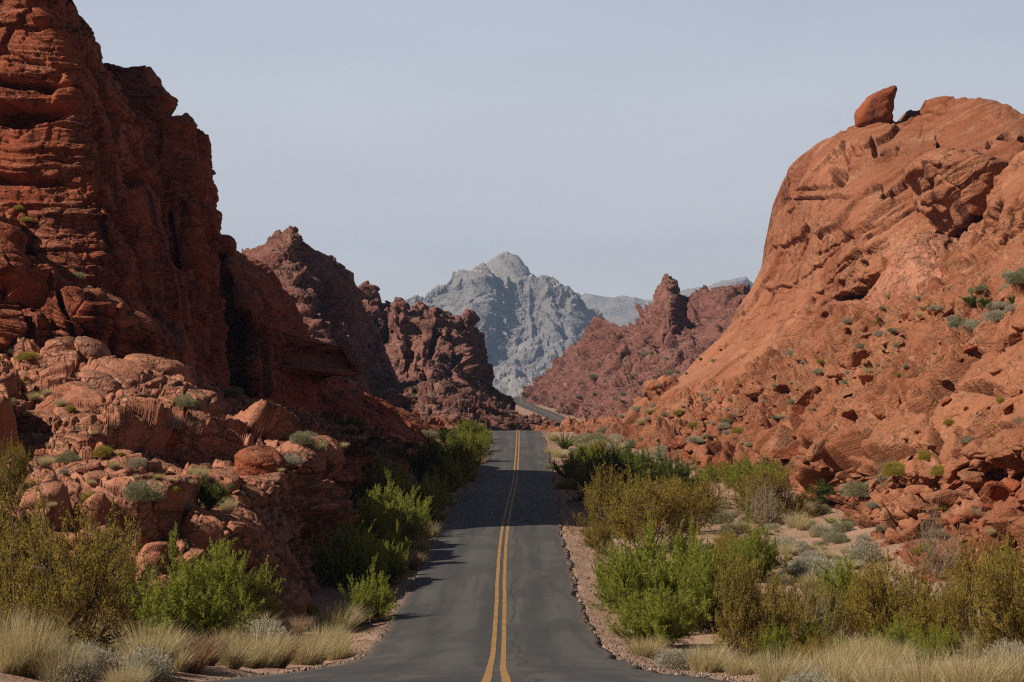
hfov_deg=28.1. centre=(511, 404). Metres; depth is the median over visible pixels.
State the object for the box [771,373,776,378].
rock
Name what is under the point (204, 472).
grass clump
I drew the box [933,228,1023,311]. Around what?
shattered knoll
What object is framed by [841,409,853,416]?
rock
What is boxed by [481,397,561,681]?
road markings
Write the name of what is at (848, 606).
creosote bush
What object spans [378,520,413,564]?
mesquite bush
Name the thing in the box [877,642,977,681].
grass clump
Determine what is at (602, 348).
rocky hillside
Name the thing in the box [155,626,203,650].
grass tuft
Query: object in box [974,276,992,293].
rock
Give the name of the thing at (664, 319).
rock spire
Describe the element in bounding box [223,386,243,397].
desert shrub
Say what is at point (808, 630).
mesquite bush
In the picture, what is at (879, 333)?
sagebrush
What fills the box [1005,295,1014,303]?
evergreen bush
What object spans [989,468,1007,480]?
rock
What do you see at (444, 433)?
evergreen bush
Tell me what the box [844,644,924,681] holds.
grass clump
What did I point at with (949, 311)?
rock
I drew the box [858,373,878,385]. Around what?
rock
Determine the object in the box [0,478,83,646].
creosote bush
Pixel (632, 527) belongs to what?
creosote bush
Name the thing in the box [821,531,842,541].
desert shrub
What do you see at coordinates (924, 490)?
rock
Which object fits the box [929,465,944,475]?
rabbitbrush
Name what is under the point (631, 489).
mesquite bush
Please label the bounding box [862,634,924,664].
grass clump
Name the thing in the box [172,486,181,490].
rabbitbrush
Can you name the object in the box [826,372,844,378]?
rock
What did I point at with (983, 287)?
desert shrub
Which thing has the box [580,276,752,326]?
hills
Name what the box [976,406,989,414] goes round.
rock
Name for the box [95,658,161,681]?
grass clump
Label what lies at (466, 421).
mesquite bush
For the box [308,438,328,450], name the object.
grass clump
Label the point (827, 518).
grass clump
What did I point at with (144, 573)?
leafless shrub
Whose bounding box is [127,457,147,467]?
sagebrush
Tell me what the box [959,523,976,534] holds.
rock
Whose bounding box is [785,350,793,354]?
sagebrush
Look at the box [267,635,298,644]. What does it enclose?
sagebrush
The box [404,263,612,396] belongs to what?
mountain
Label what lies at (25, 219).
rabbitbrush
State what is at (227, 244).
perched boulder
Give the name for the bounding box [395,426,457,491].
evergreen bush
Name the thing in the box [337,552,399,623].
mesquite bush
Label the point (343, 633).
grass clump
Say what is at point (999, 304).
sagebrush
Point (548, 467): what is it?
desert shrub
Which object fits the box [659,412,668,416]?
desert shrub
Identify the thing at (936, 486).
rock
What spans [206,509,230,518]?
pale block
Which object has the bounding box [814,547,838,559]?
grass clump
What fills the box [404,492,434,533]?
mesquite bush
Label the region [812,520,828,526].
grass clump
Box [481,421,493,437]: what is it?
mesquite bush
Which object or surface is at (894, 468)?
rabbitbrush
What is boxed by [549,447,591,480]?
mesquite bush
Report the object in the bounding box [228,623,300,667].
grass clump
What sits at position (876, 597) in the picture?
creosote bush
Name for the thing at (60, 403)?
grass clump
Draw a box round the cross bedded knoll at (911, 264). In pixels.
[863,231,958,313]
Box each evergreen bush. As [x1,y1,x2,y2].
[195,471,235,509]
[335,413,369,437]
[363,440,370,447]
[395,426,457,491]
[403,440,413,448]
[435,428,455,440]
[437,424,479,447]
[565,439,661,505]
[639,454,698,494]
[800,478,837,505]
[958,293,980,305]
[977,296,990,307]
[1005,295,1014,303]
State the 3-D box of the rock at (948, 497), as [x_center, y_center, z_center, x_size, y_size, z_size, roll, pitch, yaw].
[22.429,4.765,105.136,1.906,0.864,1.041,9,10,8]
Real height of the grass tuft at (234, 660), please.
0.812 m
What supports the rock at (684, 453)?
on the talus slope
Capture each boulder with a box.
[40,336,75,353]
[74,336,110,361]
[124,353,193,384]
[217,234,236,259]
[233,445,286,480]
[349,456,361,487]
[642,375,678,400]
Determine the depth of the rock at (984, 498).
100.54 m
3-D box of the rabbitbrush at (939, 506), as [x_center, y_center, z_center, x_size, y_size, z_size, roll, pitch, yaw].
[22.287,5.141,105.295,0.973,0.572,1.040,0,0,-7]
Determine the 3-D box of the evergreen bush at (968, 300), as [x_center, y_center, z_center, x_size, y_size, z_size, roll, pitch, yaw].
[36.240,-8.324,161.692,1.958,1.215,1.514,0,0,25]
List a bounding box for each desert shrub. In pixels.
[10,398,17,402]
[52,449,83,463]
[70,271,86,279]
[121,476,166,502]
[173,392,201,407]
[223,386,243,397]
[289,429,319,444]
[364,447,378,455]
[420,429,438,437]
[543,464,552,468]
[567,446,578,455]
[573,431,611,445]
[588,373,598,377]
[596,426,608,432]
[624,438,637,447]
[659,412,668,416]
[700,493,728,514]
[703,509,736,524]
[715,525,736,536]
[720,500,732,507]
[721,418,731,423]
[768,573,795,585]
[786,399,794,403]
[799,540,812,550]
[799,578,820,589]
[803,520,814,528]
[807,503,832,514]
[811,541,828,546]
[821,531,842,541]
[829,521,855,532]
[829,532,851,543]
[829,554,843,560]
[837,481,873,497]
[852,343,865,348]
[875,525,886,530]
[887,327,897,331]
[946,314,969,327]
[974,284,987,290]
[985,300,997,309]
[1004,267,1023,284]
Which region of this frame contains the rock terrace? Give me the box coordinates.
[0,337,425,641]
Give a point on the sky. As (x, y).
(612, 148)
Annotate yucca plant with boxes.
[551,432,584,448]
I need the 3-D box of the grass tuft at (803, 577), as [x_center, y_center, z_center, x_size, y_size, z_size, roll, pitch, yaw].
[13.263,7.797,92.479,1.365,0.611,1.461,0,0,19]
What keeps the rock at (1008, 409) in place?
on the talus slope
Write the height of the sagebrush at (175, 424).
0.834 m
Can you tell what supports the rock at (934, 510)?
on the talus slope
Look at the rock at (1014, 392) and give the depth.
103.63 m
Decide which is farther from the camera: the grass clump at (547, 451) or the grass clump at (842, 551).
the grass clump at (547, 451)
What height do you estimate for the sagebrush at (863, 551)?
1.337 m
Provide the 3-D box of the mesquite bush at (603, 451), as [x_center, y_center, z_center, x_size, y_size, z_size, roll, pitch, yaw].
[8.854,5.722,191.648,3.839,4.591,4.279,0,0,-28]
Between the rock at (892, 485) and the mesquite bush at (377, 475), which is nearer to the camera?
the rock at (892, 485)
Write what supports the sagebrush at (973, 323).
on the talus slope
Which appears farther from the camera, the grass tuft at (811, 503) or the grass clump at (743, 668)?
the grass tuft at (811, 503)
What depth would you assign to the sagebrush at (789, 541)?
104.76 m
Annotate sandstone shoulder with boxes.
[218,250,356,410]
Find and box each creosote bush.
[0,435,34,507]
[0,473,151,656]
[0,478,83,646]
[45,523,165,629]
[564,458,649,537]
[570,461,590,482]
[575,520,616,555]
[589,439,606,452]
[589,456,708,551]
[647,474,686,505]
[657,467,730,534]
[704,543,802,665]
[712,528,758,555]
[713,456,753,491]
[717,461,799,523]
[738,569,825,659]
[775,490,818,518]
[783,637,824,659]
[794,566,887,645]
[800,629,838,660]
[846,538,947,645]
[898,572,983,657]
[928,530,1023,648]
[969,519,1023,655]
[974,631,1016,657]
[1009,619,1023,646]
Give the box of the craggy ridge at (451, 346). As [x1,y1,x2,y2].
[356,280,516,409]
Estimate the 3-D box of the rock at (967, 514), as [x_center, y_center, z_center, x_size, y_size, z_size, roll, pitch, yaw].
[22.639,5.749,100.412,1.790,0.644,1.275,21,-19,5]
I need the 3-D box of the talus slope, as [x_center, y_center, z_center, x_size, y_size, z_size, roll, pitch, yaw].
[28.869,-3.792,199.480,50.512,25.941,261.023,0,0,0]
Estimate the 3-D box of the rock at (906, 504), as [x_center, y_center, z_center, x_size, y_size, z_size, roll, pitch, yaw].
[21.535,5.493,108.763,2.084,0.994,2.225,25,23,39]
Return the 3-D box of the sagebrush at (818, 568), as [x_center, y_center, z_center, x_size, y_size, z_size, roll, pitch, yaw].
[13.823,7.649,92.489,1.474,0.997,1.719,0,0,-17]
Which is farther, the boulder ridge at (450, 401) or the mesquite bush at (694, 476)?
the boulder ridge at (450, 401)
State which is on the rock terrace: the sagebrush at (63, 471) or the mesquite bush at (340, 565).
the sagebrush at (63, 471)
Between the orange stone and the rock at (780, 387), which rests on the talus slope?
the rock at (780, 387)
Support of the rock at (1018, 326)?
on the ledge outcrop
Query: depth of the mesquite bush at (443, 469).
154.80 m
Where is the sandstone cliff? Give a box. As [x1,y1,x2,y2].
[0,0,202,372]
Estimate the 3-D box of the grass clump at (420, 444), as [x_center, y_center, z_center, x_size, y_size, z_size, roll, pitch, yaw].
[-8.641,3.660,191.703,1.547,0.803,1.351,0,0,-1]
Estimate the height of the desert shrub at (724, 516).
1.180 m
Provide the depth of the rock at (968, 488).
104.49 m
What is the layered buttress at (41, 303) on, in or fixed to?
on the sandstone cliff
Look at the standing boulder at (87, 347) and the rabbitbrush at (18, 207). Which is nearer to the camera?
the standing boulder at (87, 347)
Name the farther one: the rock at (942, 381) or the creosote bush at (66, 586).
the rock at (942, 381)
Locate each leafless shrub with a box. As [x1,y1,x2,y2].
[105,522,163,618]
[734,474,806,526]
[776,566,850,648]
[869,451,904,489]
[885,559,930,613]
[902,478,964,577]
[969,500,986,517]
[1012,413,1023,424]
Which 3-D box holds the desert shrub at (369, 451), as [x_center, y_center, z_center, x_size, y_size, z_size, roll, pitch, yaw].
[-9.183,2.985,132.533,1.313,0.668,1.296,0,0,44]
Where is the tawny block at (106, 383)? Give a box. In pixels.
[77,369,122,393]
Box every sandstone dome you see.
[241,241,399,393]
[659,120,943,404]
[898,96,1023,238]
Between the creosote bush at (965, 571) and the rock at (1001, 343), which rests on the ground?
the creosote bush at (965, 571)
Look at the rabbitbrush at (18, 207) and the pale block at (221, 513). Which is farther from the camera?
the rabbitbrush at (18, 207)
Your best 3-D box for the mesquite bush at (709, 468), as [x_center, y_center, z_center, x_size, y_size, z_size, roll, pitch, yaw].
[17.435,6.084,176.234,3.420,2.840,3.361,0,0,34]
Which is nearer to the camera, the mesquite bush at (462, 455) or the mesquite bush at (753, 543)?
the mesquite bush at (753, 543)
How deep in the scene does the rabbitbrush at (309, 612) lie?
77.97 m
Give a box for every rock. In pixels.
[75,467,87,473]
[163,472,175,475]
[667,438,680,451]
[677,440,685,447]
[681,451,689,456]
[684,443,699,452]
[692,404,703,414]
[693,444,708,460]
[696,414,706,418]
[700,455,714,468]
[716,396,723,402]
[744,389,761,397]
[754,385,765,391]
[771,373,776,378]
[772,441,799,459]
[773,384,787,391]
[790,404,804,414]
[794,385,821,407]
[806,439,827,462]
[815,466,827,471]
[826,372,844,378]
[835,347,874,369]
[835,465,864,482]
[841,389,853,396]
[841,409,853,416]
[843,327,847,333]
[845,348,870,369]
[854,85,896,127]
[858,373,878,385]
[859,325,866,331]
[859,332,871,338]
[861,359,870,365]
[869,394,901,419]
[869,513,879,519]
[875,484,882,492]
[875,510,898,525]
[881,338,890,345]
[888,481,898,488]
[890,481,901,487]
[893,505,910,520]
[896,519,935,542]
[898,341,905,346]
[898,493,931,516]
[898,519,914,529]
[900,312,909,321]
[903,147,1008,236]
[904,485,937,505]
[914,426,920,433]
[916,514,940,520]
[917,511,928,517]
[918,302,929,310]
[919,468,937,479]
[922,441,936,451]
[927,308,936,315]
[927,506,939,516]
[930,489,958,505]
[932,482,941,490]
[935,518,948,528]
[936,378,948,384]
[940,397,951,404]
[942,308,953,316]
[946,480,962,489]
[948,515,965,524]
[949,475,959,482]
[953,357,962,361]
[957,470,993,488]
[958,491,969,499]
[958,510,982,522]
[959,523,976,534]
[961,440,983,459]
[962,345,977,353]
[962,485,971,491]
[964,309,971,317]
[965,494,973,498]
[968,335,976,344]
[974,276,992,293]
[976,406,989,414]
[978,481,1008,499]
[979,478,1009,504]
[979,503,993,511]
[981,519,989,526]
[985,456,999,464]
[986,516,1023,537]
[989,367,1001,375]
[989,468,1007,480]
[992,332,1023,352]
[996,287,1009,302]
[1003,403,1013,414]
[1003,478,1020,492]
[1009,389,1021,396]
[1011,323,1023,330]
[1014,503,1021,508]
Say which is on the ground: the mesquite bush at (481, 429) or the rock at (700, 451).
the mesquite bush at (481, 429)
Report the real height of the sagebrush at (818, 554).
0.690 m
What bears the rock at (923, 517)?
on the talus slope
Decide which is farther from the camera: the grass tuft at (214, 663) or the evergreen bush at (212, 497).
the evergreen bush at (212, 497)
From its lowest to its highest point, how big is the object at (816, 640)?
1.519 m
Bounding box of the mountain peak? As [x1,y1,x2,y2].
[486,252,530,282]
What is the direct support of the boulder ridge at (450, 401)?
on the ground
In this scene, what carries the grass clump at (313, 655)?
on the ground
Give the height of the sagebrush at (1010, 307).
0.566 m
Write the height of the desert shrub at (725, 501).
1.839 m
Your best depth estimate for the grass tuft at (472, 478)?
179.69 m
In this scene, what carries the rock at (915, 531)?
on the talus slope
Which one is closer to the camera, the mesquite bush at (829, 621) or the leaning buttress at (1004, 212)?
the mesquite bush at (829, 621)
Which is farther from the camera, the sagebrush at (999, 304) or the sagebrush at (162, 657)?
the sagebrush at (999, 304)
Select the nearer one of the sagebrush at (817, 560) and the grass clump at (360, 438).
the sagebrush at (817, 560)
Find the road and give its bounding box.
[197,397,729,681]
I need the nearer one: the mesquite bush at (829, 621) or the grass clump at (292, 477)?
the mesquite bush at (829, 621)
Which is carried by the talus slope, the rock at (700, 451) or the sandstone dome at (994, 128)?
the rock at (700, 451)
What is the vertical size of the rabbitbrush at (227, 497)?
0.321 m
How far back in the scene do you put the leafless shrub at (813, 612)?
64.00 m
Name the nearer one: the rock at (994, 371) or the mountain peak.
the rock at (994, 371)
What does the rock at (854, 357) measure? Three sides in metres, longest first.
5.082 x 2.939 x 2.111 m
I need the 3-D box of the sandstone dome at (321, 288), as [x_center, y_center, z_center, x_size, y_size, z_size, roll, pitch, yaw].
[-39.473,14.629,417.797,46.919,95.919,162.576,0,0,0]
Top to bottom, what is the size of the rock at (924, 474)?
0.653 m
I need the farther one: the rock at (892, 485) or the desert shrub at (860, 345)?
the desert shrub at (860, 345)
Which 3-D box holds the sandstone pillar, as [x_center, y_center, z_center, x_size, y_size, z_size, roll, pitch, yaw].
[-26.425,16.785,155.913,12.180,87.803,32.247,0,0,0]
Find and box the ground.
[0,397,1023,681]
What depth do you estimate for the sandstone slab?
209.84 m
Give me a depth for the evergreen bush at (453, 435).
227.65 m
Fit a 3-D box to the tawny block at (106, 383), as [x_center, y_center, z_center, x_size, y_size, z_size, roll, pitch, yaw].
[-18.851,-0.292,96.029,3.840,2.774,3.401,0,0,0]
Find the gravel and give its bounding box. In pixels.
[175,430,763,681]
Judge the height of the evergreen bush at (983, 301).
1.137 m
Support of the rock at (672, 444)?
on the talus slope
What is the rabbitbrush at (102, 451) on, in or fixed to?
on the rock terrace
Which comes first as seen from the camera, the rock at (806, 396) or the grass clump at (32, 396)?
the grass clump at (32, 396)
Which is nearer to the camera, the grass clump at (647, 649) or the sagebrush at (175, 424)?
the grass clump at (647, 649)
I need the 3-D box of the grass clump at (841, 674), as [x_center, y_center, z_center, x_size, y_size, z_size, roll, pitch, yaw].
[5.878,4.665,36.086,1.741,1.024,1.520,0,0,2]
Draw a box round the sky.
[73,0,1023,302]
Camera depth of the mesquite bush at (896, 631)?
59.98 m
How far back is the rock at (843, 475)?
126.29 m
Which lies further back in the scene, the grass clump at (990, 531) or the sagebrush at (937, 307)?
the sagebrush at (937, 307)
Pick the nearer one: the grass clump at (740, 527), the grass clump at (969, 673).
the grass clump at (969, 673)
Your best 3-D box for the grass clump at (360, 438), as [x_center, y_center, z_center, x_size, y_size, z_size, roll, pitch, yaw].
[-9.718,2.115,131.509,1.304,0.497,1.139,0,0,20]
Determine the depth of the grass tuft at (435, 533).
114.78 m
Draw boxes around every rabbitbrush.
[12,204,24,209]
[14,351,38,360]
[17,217,35,221]
[20,378,25,386]
[64,404,75,410]
[80,493,92,502]
[91,444,115,457]
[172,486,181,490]
[224,494,232,500]
[303,604,320,616]
[554,477,581,488]
[673,409,683,414]
[687,421,697,427]
[730,426,743,432]
[878,460,905,476]
[912,544,932,554]
[917,450,933,459]
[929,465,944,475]
[936,504,949,509]
[942,419,953,424]
[996,397,1003,402]
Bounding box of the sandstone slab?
[321,376,479,474]
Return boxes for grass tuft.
[31,432,42,438]
[56,614,119,647]
[80,645,109,667]
[150,473,164,479]
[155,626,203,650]
[167,635,212,672]
[169,628,232,673]
[184,630,244,666]
[193,623,257,651]
[210,638,266,669]
[244,627,317,667]
[279,611,316,635]
[405,552,425,569]
[410,534,435,554]
[421,519,446,538]
[432,507,452,522]
[468,471,480,480]
[477,455,487,463]
[607,434,625,443]
[614,442,625,448]
[639,446,657,457]
[719,520,735,527]
[792,570,814,582]
[802,502,818,511]
[841,558,863,568]
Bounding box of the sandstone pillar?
[103,63,231,386]
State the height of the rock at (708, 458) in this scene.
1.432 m
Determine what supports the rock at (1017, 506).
on the talus slope
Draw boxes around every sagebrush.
[1,345,14,353]
[37,646,103,681]
[58,468,68,473]
[67,638,128,679]
[112,636,145,661]
[121,642,181,679]
[125,647,176,681]
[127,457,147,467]
[160,414,183,428]
[178,499,196,510]
[238,614,289,649]
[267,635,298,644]
[284,454,302,464]
[587,438,610,449]
[609,435,624,444]
[631,406,640,410]
[650,443,667,459]
[653,647,701,670]
[686,436,702,442]
[716,422,732,428]
[737,516,751,522]
[765,523,780,529]
[768,533,808,553]
[773,658,826,680]
[778,558,814,579]
[780,670,840,681]
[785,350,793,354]
[796,555,846,571]
[798,549,826,558]
[807,564,835,581]
[810,523,835,535]
[812,368,822,372]
[841,317,851,322]
[841,538,885,562]
[854,560,865,567]
[855,533,871,542]
[866,500,879,507]
[873,330,885,335]
[928,529,945,536]
[935,305,944,309]
[957,318,981,330]
[958,435,972,442]
[979,638,1023,665]
[980,308,1008,321]
[991,300,1005,307]
[998,284,1008,291]
[1000,269,1014,277]
[1004,303,1016,310]
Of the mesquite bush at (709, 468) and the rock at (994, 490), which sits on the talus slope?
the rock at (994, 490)
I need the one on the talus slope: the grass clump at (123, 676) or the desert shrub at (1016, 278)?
the desert shrub at (1016, 278)
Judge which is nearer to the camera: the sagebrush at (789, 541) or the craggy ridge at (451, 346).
the sagebrush at (789, 541)
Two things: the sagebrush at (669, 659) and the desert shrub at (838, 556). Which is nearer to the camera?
the sagebrush at (669, 659)
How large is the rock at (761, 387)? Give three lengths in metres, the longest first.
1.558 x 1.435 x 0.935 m
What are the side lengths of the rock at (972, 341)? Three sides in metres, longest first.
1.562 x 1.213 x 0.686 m
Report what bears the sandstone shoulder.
on the ground
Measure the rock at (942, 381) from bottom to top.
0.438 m
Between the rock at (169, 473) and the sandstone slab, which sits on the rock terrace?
the rock at (169, 473)
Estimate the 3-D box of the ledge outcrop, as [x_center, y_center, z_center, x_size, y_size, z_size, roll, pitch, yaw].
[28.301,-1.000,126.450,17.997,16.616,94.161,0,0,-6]
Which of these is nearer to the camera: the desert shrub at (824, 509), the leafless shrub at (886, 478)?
the leafless shrub at (886, 478)
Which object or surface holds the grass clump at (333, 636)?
on the ground
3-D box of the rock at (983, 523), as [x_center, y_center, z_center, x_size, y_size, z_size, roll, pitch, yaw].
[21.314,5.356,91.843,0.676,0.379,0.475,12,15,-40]
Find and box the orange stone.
[80,525,101,548]
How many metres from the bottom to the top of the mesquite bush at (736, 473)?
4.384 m
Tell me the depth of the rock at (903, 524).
106.90 m
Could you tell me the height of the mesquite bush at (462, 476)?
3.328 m
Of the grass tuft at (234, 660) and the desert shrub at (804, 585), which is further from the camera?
the desert shrub at (804, 585)
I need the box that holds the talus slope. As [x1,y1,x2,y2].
[535,228,1023,583]
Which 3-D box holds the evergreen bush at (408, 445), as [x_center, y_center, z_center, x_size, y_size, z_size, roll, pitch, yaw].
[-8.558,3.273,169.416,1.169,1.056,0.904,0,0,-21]
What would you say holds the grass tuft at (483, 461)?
on the ground
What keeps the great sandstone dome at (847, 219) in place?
on the ground
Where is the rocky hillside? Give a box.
[521,283,749,421]
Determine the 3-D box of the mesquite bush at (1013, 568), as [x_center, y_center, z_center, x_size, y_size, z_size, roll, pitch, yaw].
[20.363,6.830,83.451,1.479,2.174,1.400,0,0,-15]
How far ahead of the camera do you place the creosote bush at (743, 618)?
55.64 m
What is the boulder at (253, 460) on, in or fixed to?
on the rock terrace
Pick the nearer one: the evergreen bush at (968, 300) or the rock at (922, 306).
the evergreen bush at (968, 300)
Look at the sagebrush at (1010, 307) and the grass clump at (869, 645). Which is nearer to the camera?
the grass clump at (869, 645)
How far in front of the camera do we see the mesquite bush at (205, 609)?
61.66 m
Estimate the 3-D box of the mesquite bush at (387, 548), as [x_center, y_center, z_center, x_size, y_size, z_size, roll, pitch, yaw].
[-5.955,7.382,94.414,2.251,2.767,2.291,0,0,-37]
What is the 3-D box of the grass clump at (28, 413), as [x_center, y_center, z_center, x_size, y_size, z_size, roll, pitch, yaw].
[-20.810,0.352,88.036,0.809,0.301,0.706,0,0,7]
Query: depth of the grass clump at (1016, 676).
30.25 m
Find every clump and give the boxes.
[0,599,41,647]
[0,604,84,678]
[0,637,42,674]
[22,411,33,415]
[25,390,43,399]
[25,650,77,680]
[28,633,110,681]
[36,454,59,465]
[39,388,53,395]
[45,501,57,507]
[53,397,66,406]
[86,479,95,484]
[91,625,133,655]
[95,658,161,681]
[106,459,121,467]
[108,614,199,667]
[142,529,152,537]
[162,513,172,519]
[189,462,210,478]
[205,626,256,665]
[215,495,241,511]
[222,641,268,668]
[224,607,288,639]
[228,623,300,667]
[282,626,342,664]
[288,470,297,479]
[290,615,357,659]
[305,622,351,642]
[306,599,375,631]
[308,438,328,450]
[314,635,359,660]
[340,442,349,447]
[353,435,366,440]
[416,441,424,447]
[541,446,556,454]
[545,431,562,440]
[545,448,571,457]
[617,634,677,657]
[635,417,643,424]
[642,407,654,412]
[670,638,743,672]
[715,649,766,675]
[732,519,752,530]
[744,640,820,681]
[772,527,781,531]
[778,543,802,555]
[780,510,813,527]
[792,519,811,529]
[799,642,855,673]
[805,641,881,681]
[806,510,821,515]
[806,525,821,537]
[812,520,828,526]
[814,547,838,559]
[818,641,886,670]
[819,512,855,525]
[822,629,878,660]
[823,514,838,523]
[838,546,852,553]
[838,631,895,664]
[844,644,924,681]
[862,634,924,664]
[863,366,872,372]
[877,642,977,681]
[912,579,944,601]
[929,638,1022,681]
[943,598,980,629]
[957,631,995,659]
[978,638,1023,681]
[987,528,996,534]
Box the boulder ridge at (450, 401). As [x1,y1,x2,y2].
[372,374,560,430]
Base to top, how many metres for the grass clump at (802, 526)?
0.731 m
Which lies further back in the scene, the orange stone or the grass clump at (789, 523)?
the grass clump at (789, 523)
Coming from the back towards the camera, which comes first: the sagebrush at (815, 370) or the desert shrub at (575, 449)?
the desert shrub at (575, 449)
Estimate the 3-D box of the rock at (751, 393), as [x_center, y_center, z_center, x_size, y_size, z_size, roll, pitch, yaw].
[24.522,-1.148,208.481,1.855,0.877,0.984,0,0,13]
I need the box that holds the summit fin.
[252,226,310,265]
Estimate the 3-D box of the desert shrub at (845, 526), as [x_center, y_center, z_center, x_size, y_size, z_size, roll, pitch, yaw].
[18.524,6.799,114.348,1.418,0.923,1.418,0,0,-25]
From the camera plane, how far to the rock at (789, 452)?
157.44 m
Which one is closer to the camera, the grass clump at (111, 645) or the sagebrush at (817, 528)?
the grass clump at (111, 645)
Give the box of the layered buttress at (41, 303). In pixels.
[0,212,195,367]
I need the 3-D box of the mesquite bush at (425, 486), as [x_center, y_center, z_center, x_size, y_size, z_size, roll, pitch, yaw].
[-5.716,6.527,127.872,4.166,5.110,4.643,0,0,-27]
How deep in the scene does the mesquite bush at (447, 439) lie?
221.52 m
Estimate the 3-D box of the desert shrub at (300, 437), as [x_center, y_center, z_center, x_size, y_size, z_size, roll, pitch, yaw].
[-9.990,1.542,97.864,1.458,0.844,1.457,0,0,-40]
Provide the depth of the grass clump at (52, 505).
68.89 m
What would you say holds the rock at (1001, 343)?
on the ledge outcrop
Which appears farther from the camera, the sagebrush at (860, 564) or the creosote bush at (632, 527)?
the creosote bush at (632, 527)
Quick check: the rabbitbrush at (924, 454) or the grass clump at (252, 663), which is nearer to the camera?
the grass clump at (252, 663)
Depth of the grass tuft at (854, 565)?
97.48 m
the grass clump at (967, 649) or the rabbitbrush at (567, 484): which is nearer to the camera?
the grass clump at (967, 649)
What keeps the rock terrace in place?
on the ground
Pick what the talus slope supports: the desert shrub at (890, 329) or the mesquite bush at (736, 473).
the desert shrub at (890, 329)
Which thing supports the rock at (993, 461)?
on the talus slope
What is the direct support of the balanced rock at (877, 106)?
on the great sandstone dome at (847, 219)
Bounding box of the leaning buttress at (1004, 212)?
[959,150,1023,238]
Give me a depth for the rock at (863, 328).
196.34 m
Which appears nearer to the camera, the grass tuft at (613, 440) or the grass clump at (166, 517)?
the grass clump at (166, 517)
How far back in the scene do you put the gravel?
71.15 m
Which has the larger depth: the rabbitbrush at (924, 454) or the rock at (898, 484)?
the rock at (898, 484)
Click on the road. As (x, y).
(441, 628)
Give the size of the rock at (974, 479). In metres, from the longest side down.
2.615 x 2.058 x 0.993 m
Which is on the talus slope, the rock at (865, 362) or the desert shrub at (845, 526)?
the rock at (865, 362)
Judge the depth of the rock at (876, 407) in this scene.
135.90 m
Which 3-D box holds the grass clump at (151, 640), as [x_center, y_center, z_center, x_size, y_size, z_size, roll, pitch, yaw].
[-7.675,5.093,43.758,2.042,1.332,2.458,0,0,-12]
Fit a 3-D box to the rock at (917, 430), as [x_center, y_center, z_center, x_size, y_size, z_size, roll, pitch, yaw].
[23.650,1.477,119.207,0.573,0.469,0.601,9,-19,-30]
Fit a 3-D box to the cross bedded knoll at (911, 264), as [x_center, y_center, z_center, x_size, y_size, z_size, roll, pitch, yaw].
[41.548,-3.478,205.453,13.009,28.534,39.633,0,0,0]
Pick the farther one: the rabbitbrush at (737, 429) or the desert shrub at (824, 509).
the rabbitbrush at (737, 429)
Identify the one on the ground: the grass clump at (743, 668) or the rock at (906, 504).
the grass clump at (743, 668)
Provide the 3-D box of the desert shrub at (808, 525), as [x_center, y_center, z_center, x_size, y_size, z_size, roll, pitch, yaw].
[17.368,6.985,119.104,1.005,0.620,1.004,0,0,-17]
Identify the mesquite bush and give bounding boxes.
[117,520,262,650]
[173,534,288,625]
[303,518,389,587]
[333,487,408,545]
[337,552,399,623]
[350,453,416,505]
[360,467,433,539]
[360,537,412,585]
[372,538,408,578]
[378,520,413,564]
[383,506,429,548]
[390,470,448,521]
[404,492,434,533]
[414,481,449,508]
[415,467,457,505]
[421,439,470,494]
[444,436,476,467]
[445,432,467,452]
[449,462,463,489]
[450,417,478,433]
[453,454,479,481]
[454,423,495,460]
[465,449,484,470]
[473,419,490,437]
[476,430,490,448]
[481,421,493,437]
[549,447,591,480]
[571,437,594,458]
[582,435,611,461]
[588,532,671,613]
[590,441,622,462]
[591,511,724,627]
[606,582,699,647]
[612,466,645,509]
[633,452,658,471]
[662,508,748,637]
[681,467,711,494]
[698,459,722,482]
[704,540,755,592]
[720,453,786,489]
[722,502,793,581]
[751,608,799,667]
[794,607,849,650]
[797,600,844,638]
[811,553,898,624]
[868,608,925,653]
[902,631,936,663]
[913,618,965,660]
[992,549,1023,584]
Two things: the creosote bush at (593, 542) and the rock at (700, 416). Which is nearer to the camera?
the creosote bush at (593, 542)
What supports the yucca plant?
on the ground
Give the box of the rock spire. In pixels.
[641,273,687,351]
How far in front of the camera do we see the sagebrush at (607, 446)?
234.79 m
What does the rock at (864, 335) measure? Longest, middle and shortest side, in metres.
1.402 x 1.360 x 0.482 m
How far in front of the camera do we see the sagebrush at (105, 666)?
37.74 m
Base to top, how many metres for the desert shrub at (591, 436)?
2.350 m
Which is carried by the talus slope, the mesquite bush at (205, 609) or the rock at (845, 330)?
the rock at (845, 330)
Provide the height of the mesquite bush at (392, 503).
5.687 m
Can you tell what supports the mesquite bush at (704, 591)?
on the ground
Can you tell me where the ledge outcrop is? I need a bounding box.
[752,297,1023,506]
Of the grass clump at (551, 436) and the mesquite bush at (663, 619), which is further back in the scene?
the grass clump at (551, 436)
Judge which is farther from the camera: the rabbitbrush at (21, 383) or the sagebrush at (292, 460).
the rabbitbrush at (21, 383)
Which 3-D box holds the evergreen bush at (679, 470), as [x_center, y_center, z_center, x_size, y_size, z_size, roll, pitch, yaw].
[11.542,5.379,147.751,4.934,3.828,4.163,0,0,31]
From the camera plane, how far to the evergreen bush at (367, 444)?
131.56 m
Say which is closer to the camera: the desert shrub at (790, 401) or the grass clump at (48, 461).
the grass clump at (48, 461)
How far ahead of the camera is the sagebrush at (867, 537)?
106.73 m
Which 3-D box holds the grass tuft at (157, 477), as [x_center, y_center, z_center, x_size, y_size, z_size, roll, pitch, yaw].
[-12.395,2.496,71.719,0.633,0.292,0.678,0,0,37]
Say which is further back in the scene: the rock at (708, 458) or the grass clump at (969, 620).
the rock at (708, 458)

